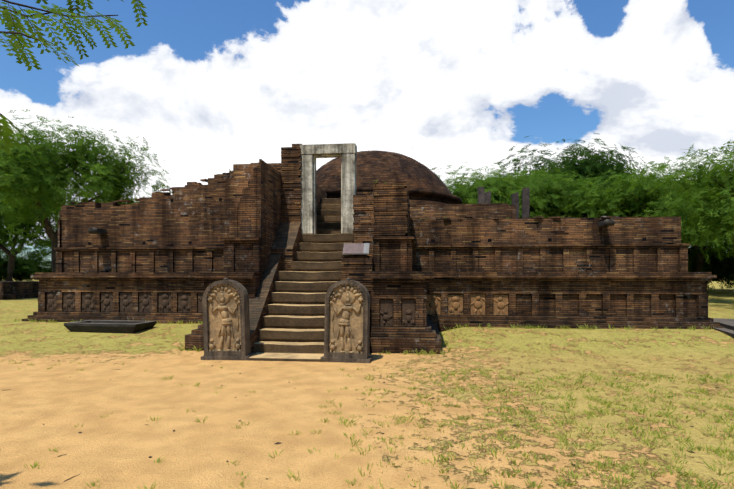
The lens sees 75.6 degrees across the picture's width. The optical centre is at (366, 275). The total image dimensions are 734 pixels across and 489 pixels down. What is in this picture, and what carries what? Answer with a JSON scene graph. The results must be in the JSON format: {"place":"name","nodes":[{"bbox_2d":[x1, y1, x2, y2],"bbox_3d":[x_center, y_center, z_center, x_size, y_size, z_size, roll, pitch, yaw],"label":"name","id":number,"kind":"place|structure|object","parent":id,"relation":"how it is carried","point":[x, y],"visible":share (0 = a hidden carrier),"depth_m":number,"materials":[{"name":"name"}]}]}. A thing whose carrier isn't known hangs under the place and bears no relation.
{"place":"outdoors","nodes":[
{"label":"outdoors","id":0,"kind":"place"},
{"bbox_2d":[0,225,55,280],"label":"tree line leaves","id":1,"kind":"object","parent":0,"point":[32,261],"depth_m":63.24,"materials":[{"name":"green plant"}]},
{"bbox_2d":[0,0,147,158],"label":"branch leaves","id":2,"kind":"object","parent":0,"point":[6,135],"visible":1,"depth_m":3.41,"materials":[{"name":"green plant"}]},
{"bbox_2d":[0,279,733,488],"bbox_3d":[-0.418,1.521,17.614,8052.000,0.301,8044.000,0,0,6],"label":"ground","id":3,"kind":"structure","parent":0,"point":[119,445],"depth_m":5.73,"materials":[{"name":"beige sand"}]},
{"bbox_2d":[0,281,38,299],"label":"low wall","id":4,"kind":"structure","parent":3,"relation":"on","point":[9,290],"depth_m":28.38,"materials":[{"name":"brown brick"}]},
{"bbox_2d":[0,223,53,251],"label":"tree leaves","id":5,"kind":"object","parent":3,"relation":"on","point":[23,247],"depth_m":56.26,"materials":[{"name":"green plant"}]},
{"bbox_2d":[0,189,79,280],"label":"tree","id":6,"kind":"object","parent":3,"relation":"on","point":[25,227],"depth_m":42.34,"materials":[{"name":"green plant"}]},
{"bbox_2d":[33,243,51,272],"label":"tree line leaves","id":7,"kind":"object","parent":3,"relation":"on","point":[46,270],"depth_m":65.89,"materials":[{"name":"green plant"}]},
{"bbox_2d":[0,109,171,272],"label":"tree","id":8,"kind":"object","parent":3,"relation":"on","point":[22,169],"depth_m":28.03,"materials":[{"name":"green plant"}]},
{"bbox_2d":[64,320,156,333],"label":"stone slab","id":9,"kind":"structure","parent":3,"relation":"on","point":[112,326],"depth_m":12.27,"materials":[{"name":"grey stone"}]},
{"bbox_2d":[201,278,253,360],"bbox_3d":[-2.769,0.894,9.347,0.950,1.705,0.370,-1,1,4],"label":"guard stone","id":10,"kind":"object","parent":3,"relation":"on","point":[226,322],"visible":1,"depth_m":9.21,"materials":[{"name":"beige stone"}]},
{"bbox_2d":[248,198,353,361],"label":"steps","id":11,"kind":"structure","parent":3,"relation":"on","point":[292,329],"depth_m":10.85,"materials":[{"name":"stone"}]},
{"bbox_2d":[185,144,440,353],"bbox_3d":[-1.045,-0.779,11.909,5.600,5.448,5.080,0,0,6],"label":"brick stair block","id":12,"kind":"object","parent":3,"relation":"on","point":[262,241],"visible":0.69,"depth_m":10.70,"materials":[{"name":"brown brick"}]},
{"bbox_2d":[300,143,356,233],"bbox_3d":[-1.032,-2.289,12.662,1.500,2.370,0.330,0,0,6],"label":"door frame","id":13,"kind":"object","parent":12,"relation":"attached to","point":[346,153],"visible":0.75,"depth_m":12.55,"materials":[{"name":"stone"}]},
{"bbox_2d":[343,243,369,254],"bbox_3d":[-0.240,-0.577,10.537,0.580,0.286,0.212,0,0,6],"label":"info sign","id":14,"kind":"object","parent":12,"relation":"on","point":[355,248],"visible":0.88,"depth_m":10.51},
{"bbox_2d":[320,277,372,362],"bbox_3d":[-0.375,0.894,9.117,0.950,1.705,0.370,1,-1,9],"label":"guard stone","id":15,"kind":"object","parent":3,"relation":"on","point":[347,324],"visible":1,"depth_m":8.98,"materials":[{"name":"beige stone"}]},
{"bbox_2d":[13,318,713,354],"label":"wall weeds","id":16,"kind":"object","parent":3,"relation":"on","point":[441,334],"depth_m":12.34,"materials":[{"name":"green plant"}]},
{"bbox_2d":[2,354,731,481],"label":"ground litter","id":17,"kind":"object","parent":3,"relation":"on","point":[381,433],"visible":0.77,"depth_m":5.34,"materials":[{"name":"plant"}]},
{"bbox_2d":[1,360,733,488],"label":"grass tufts","id":18,"kind":"object","parent":3,"relation":"on","point":[699,448],"visible":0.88,"depth_m":5.21,"materials":[{"name":"green plant"}]},
{"bbox_2d":[22,163,723,331],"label":"terrace wall","id":19,"kind":"structure","parent":3,"relation":"on","point":[589,272],"depth_m":13.40,"materials":[{"name":"brick"}]},
{"bbox_2d":[88,227,105,233],"bbox_3d":[-8.249,-1.349,14.556,0.285,0.200,0.790,0,0,6],"label":"spout","id":20,"kind":"object","parent":19,"relation":"attached to","point":[92,230],"visible":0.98,"depth_m":14.27,"materials":[{"name":"stone"}]},
{"bbox_2d":[46,292,414,325],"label":"carved relief panels","id":21,"kind":"object","parent":19,"relation":"on","point":[386,307],"visible":0.67,"depth_m":14.18,"materials":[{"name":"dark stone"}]},
{"bbox_2d":[316,185,372,209],"bbox_3d":[-0.748,-1.804,14.608,3.200,1.900,2.450,0,0,6],"label":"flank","id":22,"kind":"object","parent":19,"relation":"on","point":[320,193],"visible":0.07,"depth_m":14.49,"materials":[{"name":"brick"}]},
{"bbox_2d":[70,163,651,219],"bbox_3d":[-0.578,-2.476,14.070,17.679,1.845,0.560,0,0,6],"label":"loose bricks","id":23,"kind":"object","parent":19,"relation":"on","point":[206,180],"visible":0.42,"depth_m":13.72,"materials":[{"name":"brown brick"}]},
{"bbox_2d":[88,198,645,244],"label":"weep holes","id":24,"kind":"object","parent":19,"relation":"attached to","point":[432,240],"visible":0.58,"depth_m":13.64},
{"bbox_2d":[410,203,515,219],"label":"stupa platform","id":25,"kind":"structure","parent":19,"relation":"on","point":[464,211],"depth_m":15.74,"materials":[{"name":"brick"}]},
{"bbox_2d":[316,150,462,204],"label":"dome","id":26,"kind":"structure","parent":25,"relation":"on","point":[426,185],"depth_m":18.41,"materials":[{"name":"brick"}]},
{"bbox_2d":[426,294,508,314],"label":"carved relief panels","id":27,"kind":"object","parent":19,"relation":"attached to","point":[477,304],"visible":0.98,"depth_m":13.15,"materials":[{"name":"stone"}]},
{"bbox_2d":[477,187,484,203],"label":"stone pillar","id":28,"kind":"structure","parent":19,"relation":"on","point":[481,199],"depth_m":19.15,"materials":[{"name":"grey stone"}]},
{"bbox_2d":[484,190,490,202],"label":"stone pillar","id":29,"kind":"structure","parent":19,"relation":"on","point":[487,196],"depth_m":19.80,"materials":[{"name":"grey stone"}]},
{"bbox_2d":[511,192,518,217],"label":"stone pillar","id":30,"kind":"structure","parent":19,"relation":"attached to","point":[515,198],"depth_m":19.10,"materials":[{"name":"grey stone"}]},
{"bbox_2d":[522,188,529,217],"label":"stone pillar","id":31,"kind":"structure","parent":19,"relation":"attached to","point":[525,202],"depth_m":19.25,"materials":[{"name":"grey stone"}]},
{"bbox_2d":[598,219,614,226],"bbox_3d":[6.513,-1.409,12.935,0.285,0.200,0.790,0,0,6],"label":"spout","id":32,"kind":"object","parent":19,"relation":"attached to","point":[607,222],"visible":1,"depth_m":12.62,"materials":[{"name":"stone"}]},
{"bbox_2d":[430,162,567,218],"bbox_3d":[8.038,-2.858,32.084,11.837,9.721,11.958,0,0,6],"label":"tree","id":33,"kind":"object","parent":3,"relation":"on","point":[466,196],"depth_m":29.75,"materials":[{"name":"green plant"}]},
{"bbox_2d":[461,167,615,217],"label":"tree leaves","id":34,"kind":"object","parent":3,"relation":"on","point":[567,188],"depth_m":31.51,"materials":[{"name":"green plant"}]},
{"bbox_2d":[544,150,733,263],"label":"tree","id":35,"kind":"object","parent":3,"relation":"on","point":[633,204],"depth_m":30.05,"materials":[{"name":"green plant"}]},
{"bbox_2d":[626,140,733,257],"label":"tree","id":36,"kind":"object","parent":3,"relation":"on","point":[724,215],"depth_m":22.44,"materials":[{"name":"green plant"}]},
{"bbox_2d":[649,162,733,258],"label":"tree leaves","id":37,"kind":"object","parent":3,"relation":"on","point":[689,235],"depth_m":33.76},
{"bbox_2d":[681,226,733,271],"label":"tree leaves","id":38,"kind":"object","parent":3,"relation":"on","point":[708,253],"depth_m":41.74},
{"bbox_2d":[688,232,733,290],"bbox_3d":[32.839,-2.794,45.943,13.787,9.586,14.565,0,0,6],"label":"tree line leaves","id":39,"kind":"object","parent":3,"relation":"on","point":[726,271],"depth_m":42.95,"materials":[{"name":"green plant"}]},
{"bbox_2d":[713,318,733,338],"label":"stone slab","id":40,"kind":"structure","parent":3,"relation":"on","point":[728,328],"depth_m":11.98,"materials":[{"name":"stone"}]},
{"bbox_2d":[0,0,733,267],"label":"sky","id":41,"kind":"structure","parent":0,"point":[210,86],"materials":[{"name":"white"}]},
{"bbox_2d":[491,133,653,217],"bbox_3d":[17.393,-5.049,41.141,17.684,14.130,15.549,0,0,6],"label":"tree","id":42,"kind":"object","parent":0,"point":[582,167],"depth_m":37.13,"materials":[{"name":"green plant"}]}
]}

